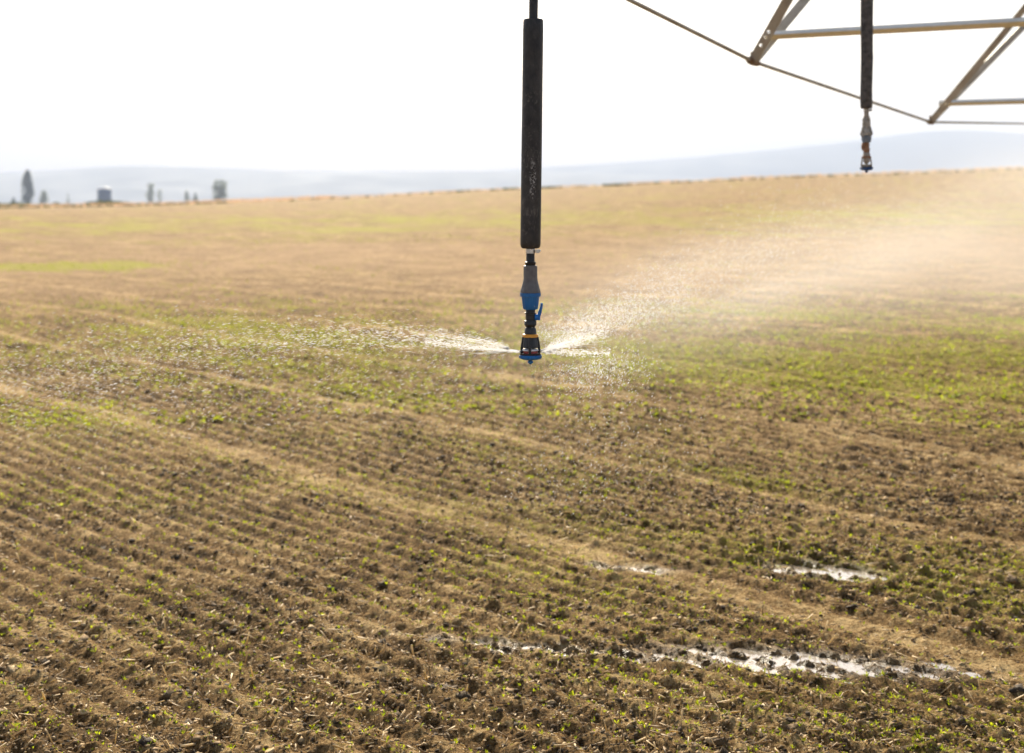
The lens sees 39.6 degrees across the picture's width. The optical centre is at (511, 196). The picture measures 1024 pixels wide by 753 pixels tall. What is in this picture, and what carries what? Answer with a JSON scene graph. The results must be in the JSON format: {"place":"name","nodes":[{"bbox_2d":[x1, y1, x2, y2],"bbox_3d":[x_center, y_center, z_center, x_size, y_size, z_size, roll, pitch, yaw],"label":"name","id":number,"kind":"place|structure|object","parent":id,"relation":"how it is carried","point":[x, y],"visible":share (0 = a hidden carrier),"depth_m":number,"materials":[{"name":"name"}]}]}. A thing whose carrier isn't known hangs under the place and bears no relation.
{"place":"outdoors","nodes":[
{"label":"outdoors","id":0,"kind":"place"},
{"bbox_2d":[0,166,715,203],"bbox_3d":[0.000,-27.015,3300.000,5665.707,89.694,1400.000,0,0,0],"label":"hills","id":1,"kind":"structure","parent":0,"point":[174,184],"depth_m":2894.85,"materials":[{"name":"blue plant"}]},
{"bbox_2d":[0,167,1023,752],"bbox_3d":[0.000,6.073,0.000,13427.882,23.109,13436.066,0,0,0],"label":"field","id":2,"kind":"structure","parent":0,"point":[680,215],"depth_m":8.61,"materials":[{"name":"soil"}]},
{"bbox_2d":[21,169,34,202],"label":"poplar tree","id":3,"kind":"object","parent":2,"relation":"on","point":[28,195],"visible":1,"depth_m":698.99,"materials":[{"name":"green plant"}]},
{"bbox_2d":[39,190,48,203],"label":"tree","id":4,"kind":"object","parent":2,"relation":"on","point":[43,198],"visible":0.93,"depth_m":639.58,"materials":[{"name":"green plant"}]},
{"bbox_2d":[97,186,110,200],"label":"silo","id":5,"kind":"object","parent":2,"relation":"on","point":[104,193],"visible":0.73,"depth_m":677.30,"materials":[{"name":"paint"}]},
{"bbox_2d":[145,183,155,202],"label":"tree","id":6,"kind":"object","parent":2,"relation":"on","point":[150,188],"visible":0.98,"depth_m":719.56,"materials":[{"name":"green plant"}]},
{"bbox_2d":[183,191,189,201],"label":"tree","id":7,"kind":"object","parent":2,"relation":"on","point":[186,197],"visible":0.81,"depth_m":759.87,"materials":[{"name":"green plant"}]},
{"bbox_2d":[212,179,227,200],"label":"broad tree","id":8,"kind":"object","parent":2,"relation":"on","point":[221,188],"visible":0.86,"depth_m":699.21,"materials":[{"name":"green plant"}]},
{"bbox_2d":[0,168,1021,207],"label":"weeds","id":9,"kind":"object","parent":2,"relation":"on","point":[173,203],"visible":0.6,"depth_m":152.31,"materials":[{"name":"brown plant"}]},
{"bbox_2d":[0,288,1023,752],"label":"soil clods","id":10,"kind":"object","parent":2,"relation":"on","point":[144,740],"visible":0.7,"depth_m":5.90,"materials":[{"name":"brown soil"}]},
{"bbox_2d":[0,271,1023,752],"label":"straw","id":11,"kind":"object","parent":2,"relation":"on","point":[418,695],"visible":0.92,"depth_m":5.69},
{"bbox_2d":[0,165,1023,207],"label":"dry grass","id":12,"kind":"structure","parent":2,"relation":"on","point":[243,200],"depth_m":157.28,"materials":[{"name":"beige plant"}]},
{"bbox_2d":[0,231,1023,752],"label":"seedlings","id":13,"kind":"object","parent":2,"relation":"on","point":[740,381],"visible":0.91,"depth_m":10.26,"materials":[{"name":"green plant"}]},
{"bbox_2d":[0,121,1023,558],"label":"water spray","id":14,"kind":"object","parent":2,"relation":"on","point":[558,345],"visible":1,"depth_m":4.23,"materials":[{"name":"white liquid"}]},
{"bbox_2d":[471,643,705,668],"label":"puddle","id":15,"kind":"object","parent":2,"relation":"on","point":[546,649],"visible":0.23,"depth_m":4.99,"materials":[{"name":"white liquid"}]},
{"bbox_2d":[599,566,659,574],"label":"puddle","id":16,"kind":"object","parent":2,"relation":"on","point":[640,570],"visible":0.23,"depth_m":6.05,"materials":[{"name":"white liquid"}]},
{"bbox_2d":[654,644,982,683],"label":"puddle","id":17,"kind":"object","parent":2,"relation":"on","point":[779,660],"visible":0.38,"depth_m":4.84,"materials":[{"name":"white liquid"}]},
{"bbox_2d":[772,564,887,581],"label":"puddle","id":18,"kind":"object","parent":2,"relation":"on","point":[846,573],"visible":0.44,"depth_m":5.98,"materials":[{"name":"white liquid"}]},
{"bbox_2d":[0,0,1023,172],"label":"sky","id":19,"kind":"structure","parent":0,"point":[279,85],"materials":[{"name":"white"}]},
{"bbox_2d":[492,131,1023,178],"bbox_3d":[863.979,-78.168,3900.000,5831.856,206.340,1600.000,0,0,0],"label":"hills","id":20,"kind":"structure","parent":0,"point":[841,157],"depth_m":3541.11,"materials":[{"name":"blue plant"}]},
{"bbox_2d":[626,0,1023,124],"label":"irrigation span","id":21,"kind":"object","parent":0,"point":[777,26],"visible":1,"depth_m":7.15,"materials":[{"name":"metal"}]},
{"bbox_2d":[519,0,542,363],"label":"sprinkler drop","id":22,"kind":"object","parent":21,"relation":"hanging from","point":[531,158],"visible":1,"depth_m":3.58,"materials":[{"name":"black rubber"}]},
{"bbox_2d":[860,0,872,172],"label":"sprinkler drop","id":23,"kind":"object","parent":21,"relation":"hanging from","point":[866,28],"visible":1,"depth_m":6.48,"materials":[{"name":"rubber"}]}
]}

